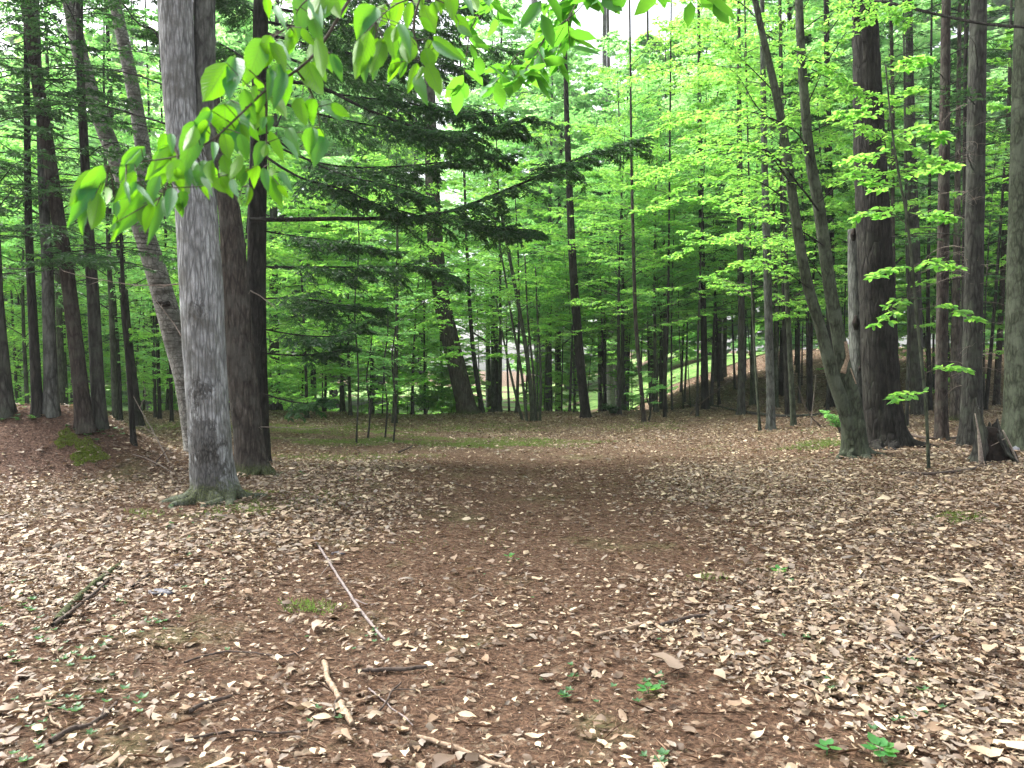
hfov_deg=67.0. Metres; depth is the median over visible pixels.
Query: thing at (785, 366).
young tree
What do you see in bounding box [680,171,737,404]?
young conifer
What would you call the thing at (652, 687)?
seedling
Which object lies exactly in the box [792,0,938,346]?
forest tree
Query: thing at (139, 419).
pine tree
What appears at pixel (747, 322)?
sapling
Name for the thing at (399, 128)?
hemlock tree
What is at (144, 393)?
understory tree
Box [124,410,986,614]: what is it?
grass
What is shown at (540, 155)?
grey tree
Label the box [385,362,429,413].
bush
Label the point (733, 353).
understory tree
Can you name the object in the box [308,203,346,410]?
young tree
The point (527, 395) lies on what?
bush
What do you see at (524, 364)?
forest tree
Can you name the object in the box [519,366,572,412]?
bush
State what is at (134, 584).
fallen stick
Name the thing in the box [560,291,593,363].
sapling
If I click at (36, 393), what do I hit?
pine tree
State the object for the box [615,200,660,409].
young tree
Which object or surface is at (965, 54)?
young tree
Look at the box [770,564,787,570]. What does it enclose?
seedling
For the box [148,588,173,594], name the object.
stone
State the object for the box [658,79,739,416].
young tree
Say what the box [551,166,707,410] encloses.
understory tree
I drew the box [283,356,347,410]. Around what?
bush
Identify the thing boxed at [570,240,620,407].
young conifer
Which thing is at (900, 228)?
sapling
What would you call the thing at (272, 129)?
understory tree
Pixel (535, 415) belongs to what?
sapling clump
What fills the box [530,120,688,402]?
understory tree
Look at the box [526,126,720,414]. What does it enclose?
understory tree
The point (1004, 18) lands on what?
forest tree
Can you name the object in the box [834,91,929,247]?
young tree
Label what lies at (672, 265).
young tree
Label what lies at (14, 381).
understory tree
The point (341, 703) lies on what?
bark piece
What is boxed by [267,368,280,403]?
bush
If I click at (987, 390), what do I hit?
young tree
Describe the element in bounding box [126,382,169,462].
dead branch
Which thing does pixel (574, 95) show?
forest tree
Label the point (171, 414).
young tree
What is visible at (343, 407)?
understory tree
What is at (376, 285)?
understory tree
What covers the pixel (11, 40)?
forest tree
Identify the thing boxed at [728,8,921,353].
forest tree
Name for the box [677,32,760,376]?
forest tree
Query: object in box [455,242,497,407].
young tree
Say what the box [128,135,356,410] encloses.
understory tree
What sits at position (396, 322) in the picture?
thin sapling
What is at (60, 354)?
understory tree
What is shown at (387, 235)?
sapling
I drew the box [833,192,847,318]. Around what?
young tree
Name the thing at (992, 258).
sapling
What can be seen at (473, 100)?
forest tree
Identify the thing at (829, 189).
pine tree
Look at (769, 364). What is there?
grey tree
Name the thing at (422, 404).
shrub
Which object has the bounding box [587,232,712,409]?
understory tree
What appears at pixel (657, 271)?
sapling
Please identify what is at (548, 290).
sapling
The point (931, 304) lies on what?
understory tree
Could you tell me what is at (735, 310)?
forest tree
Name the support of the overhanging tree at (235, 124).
on the ground at (44, 434)
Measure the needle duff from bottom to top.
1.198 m
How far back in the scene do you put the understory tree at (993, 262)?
33.17 m
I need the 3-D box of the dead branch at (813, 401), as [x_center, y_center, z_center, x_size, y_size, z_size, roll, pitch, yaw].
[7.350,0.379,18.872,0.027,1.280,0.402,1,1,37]
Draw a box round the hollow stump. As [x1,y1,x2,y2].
[965,397,1023,464]
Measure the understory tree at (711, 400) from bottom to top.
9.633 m
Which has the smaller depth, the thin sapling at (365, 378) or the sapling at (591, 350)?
the thin sapling at (365, 378)
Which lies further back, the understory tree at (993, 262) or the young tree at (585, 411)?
the understory tree at (993, 262)
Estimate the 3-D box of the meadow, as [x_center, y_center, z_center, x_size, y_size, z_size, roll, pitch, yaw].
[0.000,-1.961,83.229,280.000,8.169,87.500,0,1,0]
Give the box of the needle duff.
[0,404,1023,767]
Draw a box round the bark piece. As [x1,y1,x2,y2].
[337,699,354,726]
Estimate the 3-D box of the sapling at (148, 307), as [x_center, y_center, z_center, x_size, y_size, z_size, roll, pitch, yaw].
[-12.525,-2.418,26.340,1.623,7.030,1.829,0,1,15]
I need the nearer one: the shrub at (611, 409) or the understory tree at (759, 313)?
the shrub at (611, 409)
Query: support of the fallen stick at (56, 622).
on the ground at (44, 434)
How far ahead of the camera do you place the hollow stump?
11.03 m
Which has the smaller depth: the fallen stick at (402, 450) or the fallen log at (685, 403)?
the fallen stick at (402, 450)
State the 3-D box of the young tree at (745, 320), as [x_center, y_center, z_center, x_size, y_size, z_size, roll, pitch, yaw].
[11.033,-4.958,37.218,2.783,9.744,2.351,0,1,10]
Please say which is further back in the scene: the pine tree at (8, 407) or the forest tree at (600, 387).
the forest tree at (600, 387)
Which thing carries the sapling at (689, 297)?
on the ground at (44, 434)
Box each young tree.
[63,70,156,420]
[108,25,178,422]
[111,83,175,417]
[116,0,179,418]
[130,0,151,409]
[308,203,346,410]
[349,257,381,402]
[389,188,433,413]
[398,0,525,412]
[401,26,437,409]
[405,272,455,374]
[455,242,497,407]
[479,14,515,400]
[490,51,647,418]
[531,240,569,410]
[540,227,584,410]
[544,0,714,422]
[586,8,646,406]
[610,0,749,417]
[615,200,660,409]
[615,282,645,406]
[628,10,672,406]
[639,218,672,376]
[646,150,708,410]
[655,0,846,430]
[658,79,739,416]
[662,214,678,383]
[674,0,852,425]
[679,185,719,324]
[698,0,854,414]
[722,186,756,380]
[727,224,763,314]
[748,154,809,381]
[774,62,854,409]
[801,201,819,384]
[808,0,993,303]
[816,137,853,328]
[824,72,903,254]
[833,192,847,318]
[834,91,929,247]
[851,0,961,425]
[883,0,995,410]
[885,119,937,265]
[949,132,1008,406]
[949,186,1002,288]
[954,0,1012,405]
[959,0,967,419]
[962,28,1013,214]
[983,160,1005,410]
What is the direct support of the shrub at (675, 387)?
on the ground at (44, 434)
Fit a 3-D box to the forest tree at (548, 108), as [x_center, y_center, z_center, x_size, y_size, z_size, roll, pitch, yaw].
[1.599,-6.813,34.075,7.436,18.301,8.268,1,1,45]
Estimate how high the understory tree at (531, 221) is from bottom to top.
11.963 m
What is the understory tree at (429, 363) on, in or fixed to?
on the ground at (44, 434)
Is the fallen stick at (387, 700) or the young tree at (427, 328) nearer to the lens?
the fallen stick at (387, 700)
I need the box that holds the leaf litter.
[0,347,1023,767]
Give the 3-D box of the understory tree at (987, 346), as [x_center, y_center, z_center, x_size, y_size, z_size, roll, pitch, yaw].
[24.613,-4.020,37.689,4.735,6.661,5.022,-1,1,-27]
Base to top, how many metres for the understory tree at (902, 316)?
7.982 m
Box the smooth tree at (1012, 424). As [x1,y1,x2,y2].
[1000,0,1023,450]
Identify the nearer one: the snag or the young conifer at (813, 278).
the snag
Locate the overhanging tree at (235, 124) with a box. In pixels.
[67,0,735,244]
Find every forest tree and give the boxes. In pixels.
[0,0,79,282]
[0,32,75,126]
[0,101,41,342]
[1,91,105,404]
[8,117,133,405]
[15,51,149,367]
[23,127,146,403]
[39,113,175,401]
[65,9,162,396]
[121,129,178,390]
[125,8,304,410]
[145,0,400,410]
[153,0,321,377]
[154,0,306,293]
[159,32,349,391]
[266,61,385,401]
[267,24,439,408]
[281,65,481,402]
[320,42,467,397]
[393,0,591,405]
[407,63,565,412]
[410,41,565,411]
[463,15,644,411]
[473,41,634,410]
[501,81,640,392]
[502,150,640,388]
[538,28,713,410]
[552,106,646,412]
[584,99,745,360]
[587,30,734,375]
[630,60,760,365]
[643,20,763,354]
[653,0,806,381]
[677,0,918,395]
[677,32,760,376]
[724,39,847,350]
[727,79,847,353]
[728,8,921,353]
[768,0,986,277]
[772,0,902,335]
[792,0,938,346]
[805,0,1004,276]
[851,0,994,347]
[895,65,1005,348]
[898,0,1013,345]
[903,15,1013,332]
[933,127,1005,346]
[961,29,1012,250]
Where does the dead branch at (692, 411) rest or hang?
on the ground at (44, 434)
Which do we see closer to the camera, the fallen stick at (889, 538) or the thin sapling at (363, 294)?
the fallen stick at (889, 538)
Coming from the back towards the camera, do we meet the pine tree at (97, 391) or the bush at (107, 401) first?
the bush at (107, 401)
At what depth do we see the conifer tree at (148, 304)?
36.85 m
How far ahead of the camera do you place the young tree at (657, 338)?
37.24 m
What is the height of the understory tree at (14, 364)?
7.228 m
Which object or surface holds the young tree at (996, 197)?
on the ground at (44, 434)
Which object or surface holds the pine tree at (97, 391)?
on the ground at (44, 434)
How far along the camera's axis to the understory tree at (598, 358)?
36.73 m
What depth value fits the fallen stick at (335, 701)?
3.70 m
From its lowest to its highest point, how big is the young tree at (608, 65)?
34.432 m
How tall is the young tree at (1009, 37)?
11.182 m
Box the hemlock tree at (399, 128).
[128,0,658,462]
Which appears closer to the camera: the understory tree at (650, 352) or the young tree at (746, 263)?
the young tree at (746, 263)
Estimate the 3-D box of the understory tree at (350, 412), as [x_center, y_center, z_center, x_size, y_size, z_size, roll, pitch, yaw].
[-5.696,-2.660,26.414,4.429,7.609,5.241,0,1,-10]
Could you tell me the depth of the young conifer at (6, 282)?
28.69 m
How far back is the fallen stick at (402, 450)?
14.64 m
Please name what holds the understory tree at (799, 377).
on the ground at (44, 434)
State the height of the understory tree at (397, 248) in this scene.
9.589 m
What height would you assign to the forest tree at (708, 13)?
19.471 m
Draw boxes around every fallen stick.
[0,700,61,712]
[43,691,62,728]
[48,701,117,743]
[50,566,121,627]
[131,572,150,587]
[175,728,307,741]
[184,648,308,663]
[189,694,231,712]
[314,537,385,640]
[321,659,341,700]
[333,699,337,715]
[356,665,426,672]
[368,688,413,725]
[378,682,447,710]
[398,445,415,452]
[416,734,514,767]
[592,620,672,637]
[659,613,706,626]
[874,535,934,544]
[900,627,955,659]
[901,461,1002,474]
[910,432,956,438]
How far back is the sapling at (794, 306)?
33.39 m
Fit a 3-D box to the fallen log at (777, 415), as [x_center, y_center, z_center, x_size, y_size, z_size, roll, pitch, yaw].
[7.344,0.802,24.683,1.109,0.170,7.914,0,1,-8]
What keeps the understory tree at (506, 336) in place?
on the ground at (44, 434)
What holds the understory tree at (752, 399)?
on the ground at (44, 434)
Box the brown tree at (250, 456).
[193,0,343,476]
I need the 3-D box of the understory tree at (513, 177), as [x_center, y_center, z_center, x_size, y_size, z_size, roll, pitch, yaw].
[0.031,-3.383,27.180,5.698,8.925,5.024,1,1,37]
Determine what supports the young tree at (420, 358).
on the ground at (44, 434)
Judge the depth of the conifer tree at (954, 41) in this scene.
33.21 m
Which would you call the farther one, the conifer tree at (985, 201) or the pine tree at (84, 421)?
the conifer tree at (985, 201)
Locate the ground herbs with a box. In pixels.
[0,406,946,761]
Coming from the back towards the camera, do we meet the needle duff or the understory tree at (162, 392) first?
the understory tree at (162, 392)
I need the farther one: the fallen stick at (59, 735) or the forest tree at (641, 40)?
the forest tree at (641, 40)
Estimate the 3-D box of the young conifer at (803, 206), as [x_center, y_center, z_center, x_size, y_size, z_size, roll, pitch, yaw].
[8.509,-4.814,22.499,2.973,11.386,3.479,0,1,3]
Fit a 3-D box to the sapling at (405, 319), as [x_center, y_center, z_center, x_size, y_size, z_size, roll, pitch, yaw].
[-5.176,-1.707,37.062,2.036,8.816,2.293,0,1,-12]
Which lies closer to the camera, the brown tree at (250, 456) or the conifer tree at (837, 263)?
the brown tree at (250, 456)
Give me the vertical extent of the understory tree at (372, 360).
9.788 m
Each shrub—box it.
[268,378,333,412]
[406,386,447,412]
[600,402,628,414]
[644,380,677,396]
[819,410,840,431]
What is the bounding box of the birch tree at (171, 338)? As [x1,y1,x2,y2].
[63,0,188,452]
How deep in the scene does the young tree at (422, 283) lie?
29.13 m
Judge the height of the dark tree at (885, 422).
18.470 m
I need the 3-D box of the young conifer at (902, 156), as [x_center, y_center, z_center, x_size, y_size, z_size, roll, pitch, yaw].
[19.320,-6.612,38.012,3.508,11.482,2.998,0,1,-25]
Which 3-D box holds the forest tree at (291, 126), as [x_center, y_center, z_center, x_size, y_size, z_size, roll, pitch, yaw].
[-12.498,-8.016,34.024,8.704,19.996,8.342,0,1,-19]
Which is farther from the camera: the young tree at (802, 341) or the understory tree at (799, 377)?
the young tree at (802, 341)
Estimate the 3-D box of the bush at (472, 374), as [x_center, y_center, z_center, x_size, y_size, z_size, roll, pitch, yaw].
[-2.101,0.241,31.865,2.228,2.716,1.974,1,1,33]
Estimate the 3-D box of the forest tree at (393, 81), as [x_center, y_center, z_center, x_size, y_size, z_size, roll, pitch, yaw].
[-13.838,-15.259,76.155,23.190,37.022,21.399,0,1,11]
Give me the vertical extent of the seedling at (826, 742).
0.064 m
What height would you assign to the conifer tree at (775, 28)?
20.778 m
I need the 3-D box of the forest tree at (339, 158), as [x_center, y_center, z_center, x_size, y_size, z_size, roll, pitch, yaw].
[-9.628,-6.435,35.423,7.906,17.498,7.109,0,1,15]
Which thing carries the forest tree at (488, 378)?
on the ground at (44, 434)
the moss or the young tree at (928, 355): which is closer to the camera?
the moss
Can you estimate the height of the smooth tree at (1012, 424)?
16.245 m
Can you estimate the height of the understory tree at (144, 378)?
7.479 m
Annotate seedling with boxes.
[637,682,660,693]
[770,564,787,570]
[815,738,841,754]
[861,732,899,760]
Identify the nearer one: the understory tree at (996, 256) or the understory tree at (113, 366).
the understory tree at (113, 366)
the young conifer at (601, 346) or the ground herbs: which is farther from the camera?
the young conifer at (601, 346)
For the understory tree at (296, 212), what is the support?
on the ground at (44, 434)
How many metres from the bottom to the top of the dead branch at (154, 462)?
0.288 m
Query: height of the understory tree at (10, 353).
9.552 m
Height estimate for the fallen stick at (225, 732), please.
0.039 m
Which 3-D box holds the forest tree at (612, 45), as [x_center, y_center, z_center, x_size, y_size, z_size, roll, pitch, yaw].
[5.013,-6.914,35.783,8.289,18.347,7.454,0,1,-10]
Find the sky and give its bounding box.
[0,0,995,370]
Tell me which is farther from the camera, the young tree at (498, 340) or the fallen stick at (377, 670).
the young tree at (498, 340)
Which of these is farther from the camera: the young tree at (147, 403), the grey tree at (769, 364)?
the young tree at (147, 403)
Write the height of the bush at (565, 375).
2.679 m
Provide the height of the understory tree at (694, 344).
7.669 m
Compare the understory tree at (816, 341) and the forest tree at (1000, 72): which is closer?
the forest tree at (1000, 72)
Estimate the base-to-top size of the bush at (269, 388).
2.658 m
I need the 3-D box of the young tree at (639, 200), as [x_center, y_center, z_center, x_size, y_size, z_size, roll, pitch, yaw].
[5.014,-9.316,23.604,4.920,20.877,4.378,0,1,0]
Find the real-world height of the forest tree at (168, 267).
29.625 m
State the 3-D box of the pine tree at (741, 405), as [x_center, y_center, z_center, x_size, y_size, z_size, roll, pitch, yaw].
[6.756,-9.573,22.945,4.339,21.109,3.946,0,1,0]
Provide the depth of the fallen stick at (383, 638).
5.47 m
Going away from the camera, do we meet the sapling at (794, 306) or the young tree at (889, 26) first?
the young tree at (889, 26)
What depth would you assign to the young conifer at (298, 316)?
31.79 m
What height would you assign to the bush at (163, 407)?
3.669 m
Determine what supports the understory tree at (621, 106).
on the ground at (44, 434)
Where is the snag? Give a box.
[848,228,862,406]
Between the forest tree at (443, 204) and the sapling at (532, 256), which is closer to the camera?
the sapling at (532, 256)
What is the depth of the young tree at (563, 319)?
30.61 m
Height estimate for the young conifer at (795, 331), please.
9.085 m
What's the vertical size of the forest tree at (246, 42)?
17.686 m
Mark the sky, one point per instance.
(590, 19)
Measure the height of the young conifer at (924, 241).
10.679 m
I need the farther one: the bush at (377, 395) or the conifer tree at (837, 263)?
the conifer tree at (837, 263)
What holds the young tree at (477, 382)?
on the ground at (44, 434)
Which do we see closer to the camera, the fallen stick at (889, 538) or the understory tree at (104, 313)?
the fallen stick at (889, 538)
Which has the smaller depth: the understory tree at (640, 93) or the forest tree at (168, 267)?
the understory tree at (640, 93)
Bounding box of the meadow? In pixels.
[21,347,923,414]
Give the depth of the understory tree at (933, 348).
32.42 m
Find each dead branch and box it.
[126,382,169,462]
[132,454,171,471]
[687,379,730,415]
[797,384,820,425]
[810,376,815,425]
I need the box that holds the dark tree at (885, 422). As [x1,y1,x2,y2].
[823,0,1023,449]
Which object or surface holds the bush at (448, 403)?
on the ground at (44, 434)
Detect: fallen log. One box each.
[629,398,715,410]
[710,404,821,416]
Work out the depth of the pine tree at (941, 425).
14.67 m
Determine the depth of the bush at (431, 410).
36.14 m
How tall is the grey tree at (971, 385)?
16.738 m
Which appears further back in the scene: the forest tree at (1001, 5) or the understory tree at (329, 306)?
the forest tree at (1001, 5)
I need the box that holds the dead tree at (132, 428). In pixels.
[94,233,165,445]
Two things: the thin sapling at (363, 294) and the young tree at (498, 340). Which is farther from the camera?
the young tree at (498, 340)
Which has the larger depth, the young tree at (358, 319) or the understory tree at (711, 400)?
the young tree at (358, 319)
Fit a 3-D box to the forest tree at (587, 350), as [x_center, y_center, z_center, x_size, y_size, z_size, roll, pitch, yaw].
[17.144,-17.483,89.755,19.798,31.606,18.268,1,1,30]
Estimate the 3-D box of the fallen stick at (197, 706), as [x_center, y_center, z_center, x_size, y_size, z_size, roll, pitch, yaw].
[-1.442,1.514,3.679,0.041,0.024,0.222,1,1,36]
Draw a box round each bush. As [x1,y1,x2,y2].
[4,303,39,395]
[67,333,125,406]
[137,345,178,409]
[139,378,177,410]
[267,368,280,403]
[268,355,292,403]
[279,350,300,409]
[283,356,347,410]
[298,369,339,411]
[344,375,377,412]
[363,380,417,413]
[366,370,410,412]
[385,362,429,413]
[406,374,450,412]
[423,367,455,409]
[426,356,477,412]
[429,358,489,406]
[430,357,487,413]
[430,367,484,414]
[438,358,497,411]
[513,356,576,411]
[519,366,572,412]
[519,378,547,410]
[543,356,601,411]
[601,357,660,411]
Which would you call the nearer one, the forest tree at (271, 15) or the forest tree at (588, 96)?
the forest tree at (588, 96)
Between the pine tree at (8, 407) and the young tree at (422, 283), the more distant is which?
the young tree at (422, 283)
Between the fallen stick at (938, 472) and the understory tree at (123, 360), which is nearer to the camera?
the fallen stick at (938, 472)
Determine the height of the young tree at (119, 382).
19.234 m
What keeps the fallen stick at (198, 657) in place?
on the ground at (44, 434)
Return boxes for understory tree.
[0,0,176,404]
[0,0,246,420]
[0,62,176,404]
[0,130,115,404]
[0,159,42,390]
[0,187,22,363]
[0,194,67,405]
[2,178,108,404]
[3,265,55,383]
[4,139,151,382]
[4,215,139,397]
[10,226,141,403]
[19,286,125,404]
[66,223,161,389]
[80,240,173,410]
[97,194,178,409]
[98,40,369,389]
[104,238,179,410]
[107,234,269,388]
[122,372,176,409]
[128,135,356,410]
[145,100,315,327]
[241,167,391,418]
[266,165,394,410]
[266,279,338,406]
[277,110,498,422]
[278,221,390,411]
[286,198,407,415]
[292,162,457,412]
[294,138,441,413]
[346,227,464,413]
[351,257,439,368]
[364,209,492,414]
[368,221,495,385]
[393,203,523,412]
[412,94,561,411]
[442,159,604,412]
[456,243,557,411]
[513,219,629,410]
[520,41,698,410]
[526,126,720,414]
[527,266,620,408]
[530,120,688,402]
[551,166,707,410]
[579,58,736,409]
[584,236,681,373]
[586,107,749,412]
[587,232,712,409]
[602,174,737,409]
[639,160,778,404]
[647,31,847,405]
[649,240,737,402]
[664,1,890,407]
[676,213,777,389]
[706,134,798,308]
[707,178,842,332]
[723,189,851,403]
[749,201,852,372]
[794,233,848,348]
[801,216,950,370]
[824,218,933,340]
[896,200,999,389]
[896,233,1004,393]
[897,198,995,364]
[983,267,1004,349]
[984,200,1005,320]
[984,218,1005,305]
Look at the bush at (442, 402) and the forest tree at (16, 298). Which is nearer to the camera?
the bush at (442, 402)
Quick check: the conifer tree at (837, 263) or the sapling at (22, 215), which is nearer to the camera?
the sapling at (22, 215)
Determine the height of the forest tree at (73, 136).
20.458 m
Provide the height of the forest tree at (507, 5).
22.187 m
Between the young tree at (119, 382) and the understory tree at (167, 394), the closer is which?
the young tree at (119, 382)
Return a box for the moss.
[54,427,972,518]
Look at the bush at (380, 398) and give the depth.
32.21 m
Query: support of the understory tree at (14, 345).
on the ground at (44, 434)
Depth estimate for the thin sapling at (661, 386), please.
22.75 m
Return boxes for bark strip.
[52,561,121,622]
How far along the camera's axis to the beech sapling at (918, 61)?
10.51 m
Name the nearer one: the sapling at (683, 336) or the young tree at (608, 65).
the sapling at (683, 336)
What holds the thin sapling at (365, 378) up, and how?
on the ground at (44, 434)
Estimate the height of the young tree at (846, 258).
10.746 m
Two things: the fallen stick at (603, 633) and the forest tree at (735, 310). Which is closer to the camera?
the fallen stick at (603, 633)
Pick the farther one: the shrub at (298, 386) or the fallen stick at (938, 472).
the shrub at (298, 386)
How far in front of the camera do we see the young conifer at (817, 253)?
32.18 m
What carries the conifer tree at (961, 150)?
on the ground at (44, 434)
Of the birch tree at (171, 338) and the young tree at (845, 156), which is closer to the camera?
the birch tree at (171, 338)
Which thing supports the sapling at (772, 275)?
on the ground at (44, 434)
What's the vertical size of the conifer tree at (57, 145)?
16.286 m
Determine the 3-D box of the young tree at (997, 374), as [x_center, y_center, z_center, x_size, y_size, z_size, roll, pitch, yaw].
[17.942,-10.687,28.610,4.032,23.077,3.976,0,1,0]
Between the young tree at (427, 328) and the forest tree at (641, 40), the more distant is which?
the forest tree at (641, 40)
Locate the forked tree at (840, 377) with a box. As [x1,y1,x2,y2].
[621,0,948,460]
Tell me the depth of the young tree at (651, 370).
41.56 m
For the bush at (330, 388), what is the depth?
39.65 m
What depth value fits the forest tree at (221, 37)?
29.98 m
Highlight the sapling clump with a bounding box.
[428,179,595,421]
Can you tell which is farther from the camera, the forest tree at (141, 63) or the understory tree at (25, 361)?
the forest tree at (141, 63)
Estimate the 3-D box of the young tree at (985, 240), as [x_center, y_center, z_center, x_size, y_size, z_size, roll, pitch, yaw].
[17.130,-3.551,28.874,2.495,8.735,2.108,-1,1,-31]
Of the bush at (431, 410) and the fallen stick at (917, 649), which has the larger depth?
the bush at (431, 410)
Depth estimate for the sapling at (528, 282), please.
30.80 m
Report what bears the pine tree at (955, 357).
on the ground at (44, 434)
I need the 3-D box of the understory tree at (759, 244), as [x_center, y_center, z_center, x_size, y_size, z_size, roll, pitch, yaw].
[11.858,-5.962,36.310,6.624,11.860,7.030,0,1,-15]
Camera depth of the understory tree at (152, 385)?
26.02 m
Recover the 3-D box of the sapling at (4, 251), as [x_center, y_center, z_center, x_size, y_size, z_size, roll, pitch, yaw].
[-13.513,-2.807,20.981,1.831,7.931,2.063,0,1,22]
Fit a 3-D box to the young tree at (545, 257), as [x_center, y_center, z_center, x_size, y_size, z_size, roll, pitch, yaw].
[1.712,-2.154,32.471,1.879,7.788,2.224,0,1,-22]
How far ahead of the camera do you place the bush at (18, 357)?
26.20 m
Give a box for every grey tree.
[0,0,270,508]
[521,0,554,402]
[582,7,641,411]
[663,0,854,429]
[885,0,1012,446]
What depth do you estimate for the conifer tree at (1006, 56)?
43.61 m
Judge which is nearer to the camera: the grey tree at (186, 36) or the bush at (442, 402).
the grey tree at (186, 36)
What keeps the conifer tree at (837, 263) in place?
on the ground at (44, 434)
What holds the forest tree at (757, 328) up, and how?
on the ground at (44, 434)
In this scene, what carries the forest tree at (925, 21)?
on the ground at (44, 434)
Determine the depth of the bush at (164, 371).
35.17 m
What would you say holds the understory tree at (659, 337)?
on the ground at (44, 434)
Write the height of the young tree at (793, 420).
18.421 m
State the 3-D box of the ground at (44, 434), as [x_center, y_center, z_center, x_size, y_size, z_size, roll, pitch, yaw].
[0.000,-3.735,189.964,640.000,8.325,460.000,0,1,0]
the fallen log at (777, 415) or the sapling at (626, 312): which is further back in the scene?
the sapling at (626, 312)
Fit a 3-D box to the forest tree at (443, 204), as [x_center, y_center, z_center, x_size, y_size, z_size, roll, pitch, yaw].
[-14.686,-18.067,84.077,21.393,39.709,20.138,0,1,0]
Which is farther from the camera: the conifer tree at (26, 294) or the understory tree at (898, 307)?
the understory tree at (898, 307)
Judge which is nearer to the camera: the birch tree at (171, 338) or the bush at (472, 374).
the birch tree at (171, 338)
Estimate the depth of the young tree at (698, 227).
37.43 m
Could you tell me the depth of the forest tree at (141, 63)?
82.19 m
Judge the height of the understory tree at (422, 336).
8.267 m
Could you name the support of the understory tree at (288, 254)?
on the ground at (44, 434)
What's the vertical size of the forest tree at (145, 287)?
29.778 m
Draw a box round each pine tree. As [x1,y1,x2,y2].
[0,0,140,417]
[0,0,160,418]
[0,0,235,428]
[0,1,175,433]
[0,1,176,417]
[16,6,165,426]
[645,3,754,409]
[671,0,812,414]
[772,0,899,406]
[834,0,1002,415]
[846,0,1012,440]
[897,0,1013,421]
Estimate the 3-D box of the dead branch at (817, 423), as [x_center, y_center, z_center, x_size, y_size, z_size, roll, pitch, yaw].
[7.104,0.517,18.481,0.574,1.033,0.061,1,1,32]
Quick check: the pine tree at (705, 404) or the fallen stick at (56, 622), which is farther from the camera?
the pine tree at (705, 404)
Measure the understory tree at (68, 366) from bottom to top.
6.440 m
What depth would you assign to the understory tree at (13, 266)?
24.62 m
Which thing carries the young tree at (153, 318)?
on the ground at (44, 434)
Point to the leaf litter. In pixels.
(938, 723)
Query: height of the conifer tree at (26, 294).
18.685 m
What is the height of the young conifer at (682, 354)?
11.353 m
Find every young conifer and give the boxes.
[3,178,40,391]
[279,213,319,395]
[281,260,316,401]
[293,168,351,410]
[509,248,561,404]
[568,171,628,411]
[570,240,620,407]
[659,192,708,391]
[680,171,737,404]
[732,147,792,371]
[743,34,852,411]
[763,87,849,404]
[791,191,824,394]
[792,235,800,364]
[845,87,927,381]
[896,155,933,344]
[933,150,1001,372]
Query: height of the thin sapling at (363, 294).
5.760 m
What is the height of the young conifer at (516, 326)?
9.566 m
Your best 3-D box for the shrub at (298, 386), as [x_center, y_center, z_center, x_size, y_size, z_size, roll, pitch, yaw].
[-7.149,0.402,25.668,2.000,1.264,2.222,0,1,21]
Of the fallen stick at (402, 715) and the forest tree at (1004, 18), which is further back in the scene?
the forest tree at (1004, 18)
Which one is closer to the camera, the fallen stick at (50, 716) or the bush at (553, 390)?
the fallen stick at (50, 716)
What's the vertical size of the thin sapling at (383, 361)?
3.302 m
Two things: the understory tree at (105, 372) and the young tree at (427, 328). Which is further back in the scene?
the young tree at (427, 328)
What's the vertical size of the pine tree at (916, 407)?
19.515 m
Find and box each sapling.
[0,144,39,300]
[1,250,19,322]
[3,149,40,360]
[116,230,161,371]
[334,186,381,443]
[338,314,382,437]
[358,299,418,437]
[365,276,426,442]
[373,224,409,414]
[386,259,420,366]
[520,224,560,411]
[520,258,549,392]
[532,253,568,410]
[548,225,590,412]
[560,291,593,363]
[582,292,607,389]
[607,244,644,363]
[623,371,665,420]
[635,221,678,412]
[650,216,705,408]
[670,270,698,407]
[728,257,757,356]
[744,203,796,345]
[791,255,812,331]
[825,54,986,470]
[889,176,936,363]
[898,173,952,402]
[920,203,952,385]
[983,224,998,318]
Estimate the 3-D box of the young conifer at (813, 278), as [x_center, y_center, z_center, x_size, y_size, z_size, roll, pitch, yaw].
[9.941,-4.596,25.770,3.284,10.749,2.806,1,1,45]
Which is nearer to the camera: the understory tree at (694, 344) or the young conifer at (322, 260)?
the young conifer at (322, 260)
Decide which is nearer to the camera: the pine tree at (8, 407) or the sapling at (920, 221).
the pine tree at (8, 407)
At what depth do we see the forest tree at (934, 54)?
35.02 m
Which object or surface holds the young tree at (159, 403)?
on the ground at (44, 434)
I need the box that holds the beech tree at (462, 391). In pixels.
[385,0,499,414]
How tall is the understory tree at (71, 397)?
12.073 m
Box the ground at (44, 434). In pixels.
[0,348,1023,767]
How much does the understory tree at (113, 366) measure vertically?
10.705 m
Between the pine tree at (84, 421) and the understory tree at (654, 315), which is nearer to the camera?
the pine tree at (84, 421)
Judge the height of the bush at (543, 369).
4.101 m
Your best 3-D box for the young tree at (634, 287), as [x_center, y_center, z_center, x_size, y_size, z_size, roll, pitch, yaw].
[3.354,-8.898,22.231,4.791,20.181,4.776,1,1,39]
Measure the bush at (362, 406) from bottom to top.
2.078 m
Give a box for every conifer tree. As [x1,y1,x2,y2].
[1,151,41,326]
[8,40,108,399]
[84,74,164,409]
[130,231,177,408]
[721,0,817,368]
[800,144,853,320]
[906,0,1006,361]
[921,87,1001,316]
[931,73,1005,302]
[948,0,1013,319]
[985,7,1013,290]
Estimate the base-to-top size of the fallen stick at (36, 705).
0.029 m
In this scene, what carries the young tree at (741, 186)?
on the ground at (44, 434)
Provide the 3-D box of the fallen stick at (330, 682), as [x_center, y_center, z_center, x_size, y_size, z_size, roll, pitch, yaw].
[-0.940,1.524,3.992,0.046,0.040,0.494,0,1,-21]
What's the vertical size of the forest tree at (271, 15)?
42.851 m
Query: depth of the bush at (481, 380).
37.12 m
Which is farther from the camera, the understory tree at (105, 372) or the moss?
the understory tree at (105, 372)

